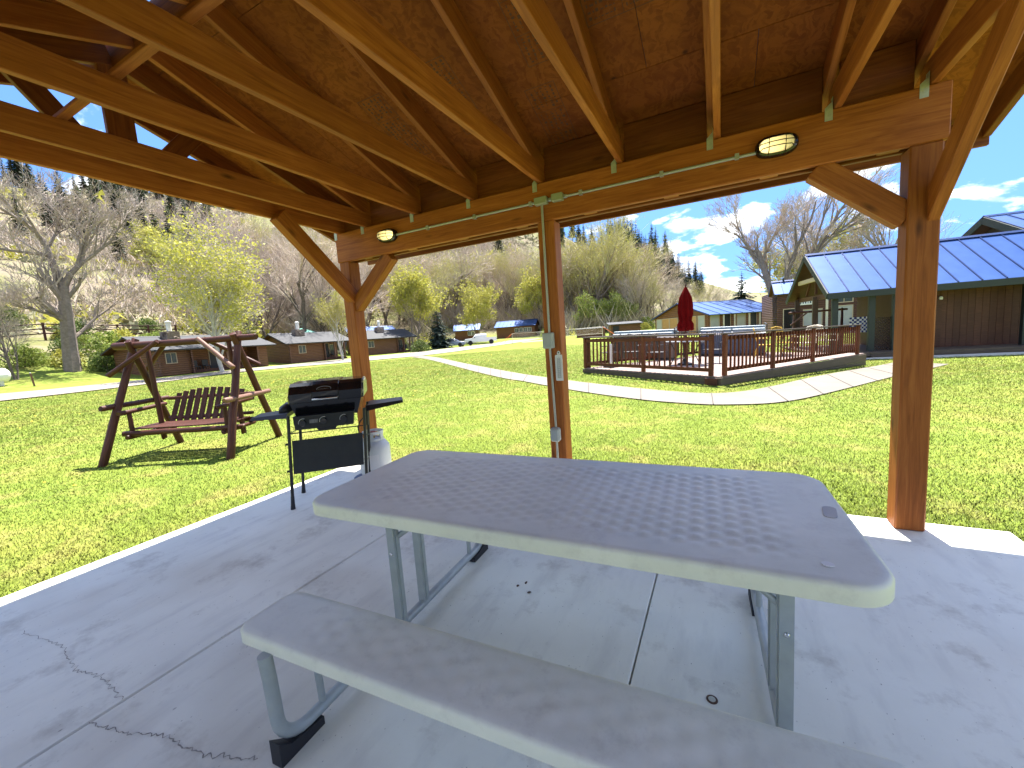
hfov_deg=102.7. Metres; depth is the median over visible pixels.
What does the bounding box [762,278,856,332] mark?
house
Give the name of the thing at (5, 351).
bare cottonwood
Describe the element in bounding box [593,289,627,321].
leafing tree
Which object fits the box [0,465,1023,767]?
patio slab
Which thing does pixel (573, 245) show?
budding cottonwood
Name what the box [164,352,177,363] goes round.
window
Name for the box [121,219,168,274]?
leafing tree
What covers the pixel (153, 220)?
conifer
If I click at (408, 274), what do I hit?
creek cottonwood
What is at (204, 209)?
conifer
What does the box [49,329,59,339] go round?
shrub
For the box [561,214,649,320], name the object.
budding cottonwood
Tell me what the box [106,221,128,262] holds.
conifer
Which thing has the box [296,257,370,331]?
creek cottonwood
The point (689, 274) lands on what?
conifer
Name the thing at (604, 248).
budding cottonwood
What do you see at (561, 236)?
conifer
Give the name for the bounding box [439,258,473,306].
creek cottonwood
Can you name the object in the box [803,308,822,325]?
window
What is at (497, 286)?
creek cottonwood
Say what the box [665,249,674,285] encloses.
conifer
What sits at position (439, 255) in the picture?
creek cottonwood
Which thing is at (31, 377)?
wooden stake
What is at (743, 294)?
spruce
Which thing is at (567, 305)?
creek cottonwood
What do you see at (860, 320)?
checked cloth
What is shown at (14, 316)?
shrub
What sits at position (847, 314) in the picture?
window
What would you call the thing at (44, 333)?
pole fence
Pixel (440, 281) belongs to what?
creek cottonwood
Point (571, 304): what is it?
budding cottonwood
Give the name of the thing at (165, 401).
dandelions
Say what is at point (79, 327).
shrub
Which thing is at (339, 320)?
creek cottonwood
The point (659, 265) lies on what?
conifer
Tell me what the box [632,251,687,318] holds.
creek cottonwood
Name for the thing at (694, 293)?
bare cottonwood
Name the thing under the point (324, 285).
creek cottonwood
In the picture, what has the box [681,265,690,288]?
conifer
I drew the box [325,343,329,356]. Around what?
door
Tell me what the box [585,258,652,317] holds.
creek cottonwood
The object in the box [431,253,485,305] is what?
creek cottonwood
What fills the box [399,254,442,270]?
creek cottonwood
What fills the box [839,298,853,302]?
window
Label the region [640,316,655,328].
shrub
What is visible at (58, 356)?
shrub
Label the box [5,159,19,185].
conifer
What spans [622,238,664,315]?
creek cottonwood
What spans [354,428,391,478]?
propane cylinder
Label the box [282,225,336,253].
creek cottonwood
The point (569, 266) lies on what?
creek cottonwood
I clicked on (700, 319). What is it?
door
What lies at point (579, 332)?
shed
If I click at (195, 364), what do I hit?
porch chair
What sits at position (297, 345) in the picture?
log cabin
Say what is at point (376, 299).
creek cottonwood
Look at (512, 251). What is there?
creek cottonwood
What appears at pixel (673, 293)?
bare cottonwood
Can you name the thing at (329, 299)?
creek cottonwood
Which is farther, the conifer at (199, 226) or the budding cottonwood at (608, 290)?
the conifer at (199, 226)
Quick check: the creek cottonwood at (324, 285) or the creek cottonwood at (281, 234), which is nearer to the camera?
the creek cottonwood at (324, 285)
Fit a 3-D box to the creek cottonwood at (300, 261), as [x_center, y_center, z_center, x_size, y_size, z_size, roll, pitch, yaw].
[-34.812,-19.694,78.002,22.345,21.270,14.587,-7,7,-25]
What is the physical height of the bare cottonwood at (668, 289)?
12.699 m
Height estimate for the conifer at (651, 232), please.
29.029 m
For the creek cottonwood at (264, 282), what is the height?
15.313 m
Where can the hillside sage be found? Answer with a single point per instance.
(130, 321)
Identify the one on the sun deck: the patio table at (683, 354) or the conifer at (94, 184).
the patio table at (683, 354)
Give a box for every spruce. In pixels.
[424,309,453,348]
[729,271,756,300]
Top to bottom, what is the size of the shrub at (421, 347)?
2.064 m
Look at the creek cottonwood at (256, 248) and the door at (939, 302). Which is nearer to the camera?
the door at (939, 302)
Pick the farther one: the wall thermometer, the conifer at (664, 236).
the conifer at (664, 236)
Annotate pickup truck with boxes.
[464,334,496,344]
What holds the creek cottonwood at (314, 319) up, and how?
on the ground at (44, 375)
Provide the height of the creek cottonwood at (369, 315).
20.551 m
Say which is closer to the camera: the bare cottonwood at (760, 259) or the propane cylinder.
the propane cylinder
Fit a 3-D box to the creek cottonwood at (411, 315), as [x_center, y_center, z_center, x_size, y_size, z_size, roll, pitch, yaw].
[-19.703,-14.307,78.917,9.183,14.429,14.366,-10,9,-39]
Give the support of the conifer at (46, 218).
on the ground at (44, 375)
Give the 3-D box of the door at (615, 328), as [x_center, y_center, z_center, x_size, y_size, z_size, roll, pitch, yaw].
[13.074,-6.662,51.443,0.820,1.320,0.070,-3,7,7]
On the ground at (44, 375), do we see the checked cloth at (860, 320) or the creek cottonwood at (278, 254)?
the creek cottonwood at (278, 254)
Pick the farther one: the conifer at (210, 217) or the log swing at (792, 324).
the conifer at (210, 217)
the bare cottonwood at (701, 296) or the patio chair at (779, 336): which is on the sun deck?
the patio chair at (779, 336)
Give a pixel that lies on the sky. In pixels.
(990, 181)
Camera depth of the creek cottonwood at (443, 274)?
102.92 m
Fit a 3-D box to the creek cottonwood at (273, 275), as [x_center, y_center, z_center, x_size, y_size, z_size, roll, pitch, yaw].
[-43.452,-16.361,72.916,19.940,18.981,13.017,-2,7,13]
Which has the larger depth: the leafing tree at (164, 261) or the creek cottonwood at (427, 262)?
the creek cottonwood at (427, 262)
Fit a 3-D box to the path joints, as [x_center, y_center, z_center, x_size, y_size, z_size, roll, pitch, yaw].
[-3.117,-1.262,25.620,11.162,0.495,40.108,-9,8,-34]
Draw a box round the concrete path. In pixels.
[411,355,946,403]
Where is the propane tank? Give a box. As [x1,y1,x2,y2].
[0,368,10,385]
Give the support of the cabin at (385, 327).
on the ground at (44, 375)
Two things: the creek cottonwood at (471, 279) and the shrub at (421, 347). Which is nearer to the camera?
the shrub at (421, 347)
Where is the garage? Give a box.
[651,299,761,333]
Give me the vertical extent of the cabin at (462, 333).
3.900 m
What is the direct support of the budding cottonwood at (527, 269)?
on the ground at (44, 375)
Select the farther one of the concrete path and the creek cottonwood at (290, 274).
the creek cottonwood at (290, 274)
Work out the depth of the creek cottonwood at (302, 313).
59.15 m
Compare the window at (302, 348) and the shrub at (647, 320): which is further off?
the shrub at (647, 320)
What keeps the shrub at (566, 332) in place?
on the ground at (44, 375)
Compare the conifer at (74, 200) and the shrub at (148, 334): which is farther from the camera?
the conifer at (74, 200)
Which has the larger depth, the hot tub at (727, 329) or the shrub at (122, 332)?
the shrub at (122, 332)
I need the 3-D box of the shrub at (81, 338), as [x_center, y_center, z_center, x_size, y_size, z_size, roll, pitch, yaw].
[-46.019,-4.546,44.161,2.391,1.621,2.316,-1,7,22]
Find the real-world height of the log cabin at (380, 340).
5.250 m
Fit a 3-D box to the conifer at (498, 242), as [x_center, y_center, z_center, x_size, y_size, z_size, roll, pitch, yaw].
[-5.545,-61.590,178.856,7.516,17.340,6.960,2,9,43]
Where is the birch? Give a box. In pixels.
[310,289,347,359]
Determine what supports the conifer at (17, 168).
on the ground at (44, 375)
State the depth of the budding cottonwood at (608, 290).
84.17 m
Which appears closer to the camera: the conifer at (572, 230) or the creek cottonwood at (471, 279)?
the creek cottonwood at (471, 279)
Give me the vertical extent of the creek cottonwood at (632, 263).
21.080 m
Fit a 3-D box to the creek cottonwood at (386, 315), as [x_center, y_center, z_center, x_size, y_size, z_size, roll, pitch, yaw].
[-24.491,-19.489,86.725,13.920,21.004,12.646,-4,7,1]
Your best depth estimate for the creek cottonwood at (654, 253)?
100.67 m
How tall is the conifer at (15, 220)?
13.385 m
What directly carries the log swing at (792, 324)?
on the ground at (44, 375)
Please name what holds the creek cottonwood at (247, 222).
on the ground at (44, 375)
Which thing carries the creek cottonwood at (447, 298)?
on the ground at (44, 375)
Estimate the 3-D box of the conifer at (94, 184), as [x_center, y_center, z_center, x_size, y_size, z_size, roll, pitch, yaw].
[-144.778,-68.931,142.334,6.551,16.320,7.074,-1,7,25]
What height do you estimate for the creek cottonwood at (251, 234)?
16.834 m
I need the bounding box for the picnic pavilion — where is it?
[0,0,1023,531]
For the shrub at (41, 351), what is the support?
on the ground at (44, 375)
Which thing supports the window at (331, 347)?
in the log cabin at (297, 345)
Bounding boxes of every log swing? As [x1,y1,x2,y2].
[98,330,282,467]
[788,307,847,347]
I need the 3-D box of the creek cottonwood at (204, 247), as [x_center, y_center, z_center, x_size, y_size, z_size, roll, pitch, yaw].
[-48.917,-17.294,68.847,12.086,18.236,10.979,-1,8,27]
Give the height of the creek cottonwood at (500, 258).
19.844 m
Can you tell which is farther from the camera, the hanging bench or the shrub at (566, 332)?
the shrub at (566, 332)
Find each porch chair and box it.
[194,360,200,369]
[201,360,211,368]
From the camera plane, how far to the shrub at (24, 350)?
35.05 m
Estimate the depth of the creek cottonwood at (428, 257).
116.04 m
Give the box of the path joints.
[417,356,889,403]
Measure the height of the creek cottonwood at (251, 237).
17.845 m
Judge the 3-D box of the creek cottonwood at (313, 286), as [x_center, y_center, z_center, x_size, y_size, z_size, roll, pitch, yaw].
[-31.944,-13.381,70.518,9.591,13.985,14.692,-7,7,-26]
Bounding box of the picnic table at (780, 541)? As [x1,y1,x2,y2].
[240,450,906,767]
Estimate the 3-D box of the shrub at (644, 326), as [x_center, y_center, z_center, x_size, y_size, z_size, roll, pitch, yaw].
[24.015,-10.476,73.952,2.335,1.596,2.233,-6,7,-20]
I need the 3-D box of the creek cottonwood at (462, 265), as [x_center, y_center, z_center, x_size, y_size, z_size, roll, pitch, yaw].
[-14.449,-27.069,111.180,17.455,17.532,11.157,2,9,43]
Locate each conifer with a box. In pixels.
[0,160,9,185]
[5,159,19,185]
[6,161,23,186]
[7,190,34,239]
[16,163,40,197]
[35,179,65,232]
[49,170,73,212]
[66,180,98,237]
[77,176,87,193]
[84,178,106,204]
[87,182,104,230]
[100,181,111,196]
[106,183,129,219]
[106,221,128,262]
[122,199,139,244]
[132,193,148,228]
[134,189,148,206]
[148,209,162,261]
[152,192,165,198]
[160,199,177,245]
[163,195,180,217]
[171,196,183,202]
[177,201,194,251]
[181,199,200,216]
[191,209,208,248]
[199,203,208,224]
[206,205,217,239]
[493,240,503,256]
[560,228,564,244]
[568,225,575,239]
[573,225,584,245]
[582,224,588,248]
[589,226,595,246]
[632,218,644,264]
[644,234,650,262]
[647,224,654,247]
[650,239,660,273]
[651,227,663,270]
[654,248,666,281]
[662,233,670,257]
[663,235,671,268]
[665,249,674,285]
[670,253,676,268]
[675,257,681,289]
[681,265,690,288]
[685,258,693,283]
[690,259,699,294]
[697,273,704,292]
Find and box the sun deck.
[582,324,865,385]
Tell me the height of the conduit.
2.378 m
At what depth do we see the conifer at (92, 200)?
119.03 m
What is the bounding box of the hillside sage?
[0,177,543,353]
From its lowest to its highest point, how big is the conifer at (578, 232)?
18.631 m
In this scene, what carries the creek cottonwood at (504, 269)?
on the ground at (44, 375)
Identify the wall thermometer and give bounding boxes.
[555,351,563,380]
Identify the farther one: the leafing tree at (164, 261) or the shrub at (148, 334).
the leafing tree at (164, 261)
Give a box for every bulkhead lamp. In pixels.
[376,228,397,242]
[755,132,798,158]
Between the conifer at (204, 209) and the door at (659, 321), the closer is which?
the door at (659, 321)
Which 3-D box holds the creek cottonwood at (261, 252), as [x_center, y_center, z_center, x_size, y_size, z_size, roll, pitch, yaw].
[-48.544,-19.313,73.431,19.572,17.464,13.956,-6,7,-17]
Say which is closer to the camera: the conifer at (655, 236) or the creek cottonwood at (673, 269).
the creek cottonwood at (673, 269)
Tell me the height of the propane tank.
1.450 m
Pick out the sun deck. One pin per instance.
(710, 366)
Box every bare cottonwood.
[0,158,165,371]
[0,272,54,379]
[604,258,666,320]
[615,268,670,321]
[640,267,700,311]
[658,277,689,310]
[673,282,706,302]
[688,279,729,301]
[700,164,899,293]
[702,281,731,301]
[743,215,876,295]
[745,188,885,292]
[796,185,970,261]
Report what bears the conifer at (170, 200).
on the ground at (44, 375)
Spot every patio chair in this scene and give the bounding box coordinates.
[602,334,621,363]
[621,334,640,364]
[643,333,668,365]
[700,330,723,363]
[753,328,770,355]
[771,326,794,351]
[797,325,820,355]
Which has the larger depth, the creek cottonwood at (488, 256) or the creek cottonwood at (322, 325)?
the creek cottonwood at (488, 256)
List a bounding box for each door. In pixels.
[208,351,218,367]
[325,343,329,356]
[612,325,618,332]
[656,319,661,329]
[662,318,668,328]
[669,318,677,328]
[688,316,696,332]
[697,315,704,332]
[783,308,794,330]
[934,296,941,346]
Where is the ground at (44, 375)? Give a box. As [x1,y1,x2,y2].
[0,185,1023,597]
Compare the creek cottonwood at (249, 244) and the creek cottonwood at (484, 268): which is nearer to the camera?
the creek cottonwood at (249, 244)
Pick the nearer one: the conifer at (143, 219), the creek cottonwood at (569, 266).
the creek cottonwood at (569, 266)
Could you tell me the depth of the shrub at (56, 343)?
39.93 m
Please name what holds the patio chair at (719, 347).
on the sun deck
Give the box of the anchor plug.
[706,695,717,703]
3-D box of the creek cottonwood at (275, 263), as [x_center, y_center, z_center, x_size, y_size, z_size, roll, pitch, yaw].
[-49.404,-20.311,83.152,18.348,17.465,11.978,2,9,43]
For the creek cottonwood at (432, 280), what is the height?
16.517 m
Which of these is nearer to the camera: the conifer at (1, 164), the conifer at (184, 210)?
the conifer at (184, 210)
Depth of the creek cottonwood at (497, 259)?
111.59 m
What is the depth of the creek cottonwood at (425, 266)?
105.41 m
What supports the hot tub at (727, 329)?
on the sun deck
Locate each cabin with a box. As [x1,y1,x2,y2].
[100,321,275,376]
[263,321,348,363]
[341,325,394,335]
[344,321,416,354]
[453,323,480,340]
[494,318,538,338]
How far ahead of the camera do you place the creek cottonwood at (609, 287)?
90.05 m
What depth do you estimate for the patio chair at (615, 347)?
13.26 m
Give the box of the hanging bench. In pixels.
[116,342,263,439]
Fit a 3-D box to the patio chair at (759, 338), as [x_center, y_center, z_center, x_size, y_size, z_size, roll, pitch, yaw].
[8.479,-1.409,13.819,0.633,1.008,0.548,1,8,28]
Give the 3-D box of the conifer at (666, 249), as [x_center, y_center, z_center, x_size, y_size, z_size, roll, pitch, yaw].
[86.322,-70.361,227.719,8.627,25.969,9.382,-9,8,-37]
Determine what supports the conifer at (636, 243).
on the ground at (44, 375)
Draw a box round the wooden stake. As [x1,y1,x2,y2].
[29,372,34,385]
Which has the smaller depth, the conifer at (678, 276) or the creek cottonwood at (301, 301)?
the creek cottonwood at (301, 301)
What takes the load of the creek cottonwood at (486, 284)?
on the ground at (44, 375)
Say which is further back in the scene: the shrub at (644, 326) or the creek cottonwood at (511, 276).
the creek cottonwood at (511, 276)
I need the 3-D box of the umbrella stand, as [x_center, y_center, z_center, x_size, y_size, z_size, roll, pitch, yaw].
[3.053,-0.869,12.585,0.400,0.720,0.300,-7,8,-32]
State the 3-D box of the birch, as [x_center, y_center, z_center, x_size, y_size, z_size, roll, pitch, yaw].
[-20.863,-7.285,48.906,5.782,9.268,5.264,-6,7,-17]
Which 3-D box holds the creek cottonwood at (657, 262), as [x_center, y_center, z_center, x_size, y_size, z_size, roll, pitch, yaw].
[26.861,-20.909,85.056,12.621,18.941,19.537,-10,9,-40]
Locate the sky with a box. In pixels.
[0,0,1023,292]
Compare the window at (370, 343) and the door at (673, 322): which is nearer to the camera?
the door at (673, 322)
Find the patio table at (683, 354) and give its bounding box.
[666,341,697,363]
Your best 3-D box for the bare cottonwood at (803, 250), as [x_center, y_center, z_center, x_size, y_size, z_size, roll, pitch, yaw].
[40.354,-17.357,54.601,16.253,18.222,15.029,0,8,30]
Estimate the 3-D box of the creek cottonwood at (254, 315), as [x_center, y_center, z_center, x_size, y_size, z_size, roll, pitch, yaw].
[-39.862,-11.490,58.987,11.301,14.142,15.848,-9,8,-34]
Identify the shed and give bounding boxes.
[575,327,605,337]
[606,321,642,335]
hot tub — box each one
[613,327,678,359]
[700,322,767,355]
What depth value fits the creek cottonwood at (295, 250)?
89.34 m
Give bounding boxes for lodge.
[782,211,1023,359]
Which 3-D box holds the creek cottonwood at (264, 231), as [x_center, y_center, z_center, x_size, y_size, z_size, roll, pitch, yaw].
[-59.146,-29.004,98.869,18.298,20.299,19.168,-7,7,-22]
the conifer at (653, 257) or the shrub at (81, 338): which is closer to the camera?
the shrub at (81, 338)
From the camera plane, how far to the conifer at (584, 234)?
247.09 m
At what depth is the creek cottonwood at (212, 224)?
83.20 m
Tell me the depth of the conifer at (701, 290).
201.38 m
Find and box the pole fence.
[0,323,176,340]
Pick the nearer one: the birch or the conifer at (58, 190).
the birch
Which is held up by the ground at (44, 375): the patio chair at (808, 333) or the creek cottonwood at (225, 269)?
the creek cottonwood at (225, 269)
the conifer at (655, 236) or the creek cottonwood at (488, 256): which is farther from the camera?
the conifer at (655, 236)
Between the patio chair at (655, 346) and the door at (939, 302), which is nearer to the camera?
the patio chair at (655, 346)
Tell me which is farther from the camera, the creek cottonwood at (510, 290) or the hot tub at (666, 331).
the creek cottonwood at (510, 290)
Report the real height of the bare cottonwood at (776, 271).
13.905 m
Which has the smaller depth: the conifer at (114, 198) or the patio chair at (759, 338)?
the patio chair at (759, 338)
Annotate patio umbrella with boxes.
[677,284,693,364]
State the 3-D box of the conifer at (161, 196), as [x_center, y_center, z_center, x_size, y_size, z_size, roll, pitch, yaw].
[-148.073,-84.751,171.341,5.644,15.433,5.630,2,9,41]
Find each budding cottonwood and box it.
[511,253,563,304]
[515,247,587,317]
[536,249,587,315]
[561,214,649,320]
[561,217,637,309]
[561,226,630,321]
[573,230,622,299]
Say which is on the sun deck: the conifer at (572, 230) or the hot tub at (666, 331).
the hot tub at (666, 331)
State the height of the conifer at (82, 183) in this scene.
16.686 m
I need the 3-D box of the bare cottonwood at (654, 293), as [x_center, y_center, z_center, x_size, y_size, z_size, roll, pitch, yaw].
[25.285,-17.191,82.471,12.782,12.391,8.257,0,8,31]
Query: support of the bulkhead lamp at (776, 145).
attached to the picnic pavilion
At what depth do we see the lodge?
15.88 m
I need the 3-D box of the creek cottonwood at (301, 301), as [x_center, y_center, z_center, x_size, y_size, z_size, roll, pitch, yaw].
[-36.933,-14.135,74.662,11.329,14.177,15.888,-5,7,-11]
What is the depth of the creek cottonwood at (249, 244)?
71.98 m
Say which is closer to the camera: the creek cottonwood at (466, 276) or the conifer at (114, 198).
the creek cottonwood at (466, 276)
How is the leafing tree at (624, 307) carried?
on the ground at (44, 375)
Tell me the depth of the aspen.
35.26 m
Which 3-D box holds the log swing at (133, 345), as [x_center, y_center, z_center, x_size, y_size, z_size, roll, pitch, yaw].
[-4.817,0.157,6.180,2.238,1.825,1.360,-4,7,3]
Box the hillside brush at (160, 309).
[0,172,584,343]
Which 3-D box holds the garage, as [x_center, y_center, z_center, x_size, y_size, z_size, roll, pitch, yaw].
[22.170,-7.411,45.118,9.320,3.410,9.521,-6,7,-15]
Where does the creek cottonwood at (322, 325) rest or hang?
on the ground at (44, 375)
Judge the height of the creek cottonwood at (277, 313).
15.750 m
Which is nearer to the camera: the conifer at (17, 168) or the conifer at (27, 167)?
the conifer at (27, 167)
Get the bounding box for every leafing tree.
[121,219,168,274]
[141,237,169,270]
[157,247,178,275]
[386,260,456,346]
[451,278,502,333]
[511,266,542,334]
[571,290,608,333]
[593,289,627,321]
[609,295,640,321]
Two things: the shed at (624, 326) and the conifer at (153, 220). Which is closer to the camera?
the shed at (624, 326)
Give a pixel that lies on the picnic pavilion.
(350, 128)
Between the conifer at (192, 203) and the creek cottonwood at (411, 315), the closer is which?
the creek cottonwood at (411, 315)
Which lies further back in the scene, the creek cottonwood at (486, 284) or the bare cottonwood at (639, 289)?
the creek cottonwood at (486, 284)
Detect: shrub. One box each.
[0,305,32,329]
[0,343,53,367]
[15,348,51,364]
[46,337,86,355]
[46,349,88,366]
[48,318,97,339]
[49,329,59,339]
[77,334,94,346]
[82,330,122,355]
[84,342,114,369]
[84,351,115,372]
[105,328,137,342]
[135,317,162,332]
[135,333,157,335]
[410,339,430,351]
[498,326,613,344]
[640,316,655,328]
[641,322,650,329]
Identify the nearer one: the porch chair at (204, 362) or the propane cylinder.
the propane cylinder
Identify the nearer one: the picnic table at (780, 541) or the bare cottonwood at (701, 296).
the picnic table at (780, 541)
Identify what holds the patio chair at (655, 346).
on the sun deck
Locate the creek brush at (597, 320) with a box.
[233,289,693,344]
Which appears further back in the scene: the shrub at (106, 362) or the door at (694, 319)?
the door at (694, 319)
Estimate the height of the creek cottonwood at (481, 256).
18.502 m
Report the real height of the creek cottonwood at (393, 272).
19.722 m
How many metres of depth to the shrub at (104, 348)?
38.29 m
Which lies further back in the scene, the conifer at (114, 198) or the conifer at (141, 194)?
the conifer at (141, 194)
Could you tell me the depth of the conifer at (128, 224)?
108.32 m
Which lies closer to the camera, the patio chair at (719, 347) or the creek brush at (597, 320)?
the patio chair at (719, 347)
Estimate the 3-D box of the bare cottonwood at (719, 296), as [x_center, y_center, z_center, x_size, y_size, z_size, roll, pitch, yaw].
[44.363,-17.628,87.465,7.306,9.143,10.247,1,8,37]
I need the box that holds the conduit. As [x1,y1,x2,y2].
[396,152,755,457]
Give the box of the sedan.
[446,338,466,346]
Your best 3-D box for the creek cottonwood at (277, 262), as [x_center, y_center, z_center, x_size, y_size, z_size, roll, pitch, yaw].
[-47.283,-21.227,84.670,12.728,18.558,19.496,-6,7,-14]
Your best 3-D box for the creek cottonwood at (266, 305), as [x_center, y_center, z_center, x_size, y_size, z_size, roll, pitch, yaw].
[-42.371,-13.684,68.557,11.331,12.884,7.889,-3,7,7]
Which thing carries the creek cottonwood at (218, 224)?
on the ground at (44, 375)
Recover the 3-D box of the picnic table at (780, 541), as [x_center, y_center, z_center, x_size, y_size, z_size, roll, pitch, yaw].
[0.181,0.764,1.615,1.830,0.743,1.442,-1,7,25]
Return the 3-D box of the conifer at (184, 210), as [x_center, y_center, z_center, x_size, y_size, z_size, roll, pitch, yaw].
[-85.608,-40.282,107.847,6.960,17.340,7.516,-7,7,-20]
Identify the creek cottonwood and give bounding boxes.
[158,205,259,251]
[158,217,278,295]
[162,200,273,274]
[179,232,250,317]
[182,227,293,316]
[185,227,268,334]
[193,250,312,336]
[196,249,273,333]
[213,230,286,318]
[218,225,283,263]
[223,224,272,268]
[225,239,314,326]
[233,214,281,246]
[236,223,293,269]
[237,220,285,247]
[237,255,278,321]
[247,265,295,327]
[250,227,343,331]
[250,231,338,328]
[253,226,322,250]
[253,249,279,300]
[256,235,294,318]
[257,232,297,300]
[260,229,300,297]
[263,227,303,278]
[265,237,336,304]
[270,227,332,263]
[273,259,325,326]
[275,263,319,329]
[276,256,343,349]
[279,268,365,331]
[280,229,389,348]
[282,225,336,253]
[284,261,337,331]
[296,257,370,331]
[298,266,345,331]
[308,275,369,333]
[334,258,401,313]
[359,262,388,325]
[359,263,401,326]
[363,255,447,341]
[376,256,424,325]
[380,257,467,338]
[388,277,431,341]
[389,257,476,334]
[394,252,449,319]
[394,263,451,326]
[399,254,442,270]
[405,257,436,277]
[406,251,449,268]
[413,261,440,318]
[416,252,458,307]
[418,248,465,273]
[419,250,485,313]
[422,255,466,313]
[428,245,501,313]
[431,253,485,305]
[432,269,458,314]
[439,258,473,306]
[445,251,481,290]
[451,248,496,293]
[459,251,515,314]
[464,245,520,300]
[467,253,504,303]
[473,244,519,305]
[474,273,498,311]
[478,272,514,311]
[479,250,524,278]
[479,267,518,306]
[486,240,536,302]
[487,247,533,309]
[488,244,523,310]
[498,260,535,319]
[506,244,538,312]
[530,233,590,302]
[539,277,584,313]
[563,254,637,302]
[567,246,641,300]
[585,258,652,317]
[588,227,653,320]
[593,234,678,318]
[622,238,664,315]
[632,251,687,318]
[640,242,673,281]
[646,242,694,312]
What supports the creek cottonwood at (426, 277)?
on the ground at (44, 375)
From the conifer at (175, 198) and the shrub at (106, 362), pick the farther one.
the conifer at (175, 198)
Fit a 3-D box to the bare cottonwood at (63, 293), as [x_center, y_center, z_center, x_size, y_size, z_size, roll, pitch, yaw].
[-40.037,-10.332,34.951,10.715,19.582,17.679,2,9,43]
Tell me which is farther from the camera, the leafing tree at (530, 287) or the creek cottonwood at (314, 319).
the leafing tree at (530, 287)
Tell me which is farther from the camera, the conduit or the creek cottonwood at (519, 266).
the creek cottonwood at (519, 266)
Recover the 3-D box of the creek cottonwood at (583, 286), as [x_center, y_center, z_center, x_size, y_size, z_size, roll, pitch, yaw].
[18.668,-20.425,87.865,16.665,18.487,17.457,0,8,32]
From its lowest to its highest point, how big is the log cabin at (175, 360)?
5.250 m
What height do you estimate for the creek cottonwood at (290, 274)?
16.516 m
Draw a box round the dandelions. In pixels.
[7,350,500,485]
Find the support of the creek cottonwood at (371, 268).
on the ground at (44, 375)
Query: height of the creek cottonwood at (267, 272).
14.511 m
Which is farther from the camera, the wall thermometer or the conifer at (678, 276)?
the conifer at (678, 276)
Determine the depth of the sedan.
67.17 m
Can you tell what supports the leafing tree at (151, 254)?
on the ground at (44, 375)
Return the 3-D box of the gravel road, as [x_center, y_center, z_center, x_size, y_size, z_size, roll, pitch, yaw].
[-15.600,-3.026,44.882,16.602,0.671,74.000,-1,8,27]
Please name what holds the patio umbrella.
on the sun deck
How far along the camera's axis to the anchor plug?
1.45 m
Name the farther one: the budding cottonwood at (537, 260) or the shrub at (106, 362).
the budding cottonwood at (537, 260)
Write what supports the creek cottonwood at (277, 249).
on the ground at (44, 375)
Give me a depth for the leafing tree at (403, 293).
65.52 m
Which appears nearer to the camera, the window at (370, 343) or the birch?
the birch
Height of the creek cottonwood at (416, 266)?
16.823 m
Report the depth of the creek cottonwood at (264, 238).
88.63 m
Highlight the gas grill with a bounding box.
[250,375,402,509]
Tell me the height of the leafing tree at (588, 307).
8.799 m
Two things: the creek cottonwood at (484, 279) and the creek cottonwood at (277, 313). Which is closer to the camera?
the creek cottonwood at (277, 313)
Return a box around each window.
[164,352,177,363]
[298,345,306,353]
[329,344,333,352]
[368,341,374,347]
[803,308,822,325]
[838,304,852,324]
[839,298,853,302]
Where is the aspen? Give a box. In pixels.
[128,200,271,371]
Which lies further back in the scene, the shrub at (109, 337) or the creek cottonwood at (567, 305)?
the creek cottonwood at (567, 305)
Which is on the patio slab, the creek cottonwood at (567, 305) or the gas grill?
the gas grill
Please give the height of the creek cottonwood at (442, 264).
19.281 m
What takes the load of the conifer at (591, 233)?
on the ground at (44, 375)
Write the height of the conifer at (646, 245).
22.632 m
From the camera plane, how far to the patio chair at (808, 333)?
13.58 m
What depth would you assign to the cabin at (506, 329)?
89.68 m
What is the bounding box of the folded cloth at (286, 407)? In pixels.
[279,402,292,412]
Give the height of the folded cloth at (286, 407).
0.079 m
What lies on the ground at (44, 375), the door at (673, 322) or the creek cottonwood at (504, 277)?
the creek cottonwood at (504, 277)
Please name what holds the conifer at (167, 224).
on the ground at (44, 375)
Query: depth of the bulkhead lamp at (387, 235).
3.86 m
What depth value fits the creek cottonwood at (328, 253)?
62.27 m
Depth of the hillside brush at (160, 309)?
87.84 m
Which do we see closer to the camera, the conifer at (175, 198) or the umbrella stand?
the umbrella stand
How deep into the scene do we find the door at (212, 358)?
41.39 m
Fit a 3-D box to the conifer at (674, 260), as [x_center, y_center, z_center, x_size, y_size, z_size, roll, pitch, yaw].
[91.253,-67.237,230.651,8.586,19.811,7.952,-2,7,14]
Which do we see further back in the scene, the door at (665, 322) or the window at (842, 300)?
the door at (665, 322)
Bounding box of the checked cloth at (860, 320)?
[849,317,866,331]
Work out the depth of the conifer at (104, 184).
158.47 m
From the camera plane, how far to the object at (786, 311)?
31.66 m
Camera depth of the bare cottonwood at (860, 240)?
41.91 m
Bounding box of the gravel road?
[0,338,540,400]
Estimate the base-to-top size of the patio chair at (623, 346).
1.008 m
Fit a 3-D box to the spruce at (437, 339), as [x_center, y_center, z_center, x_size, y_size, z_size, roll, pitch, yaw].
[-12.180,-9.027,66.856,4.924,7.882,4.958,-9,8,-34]
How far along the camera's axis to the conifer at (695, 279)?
200.28 m
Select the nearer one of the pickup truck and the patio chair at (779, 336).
the patio chair at (779, 336)

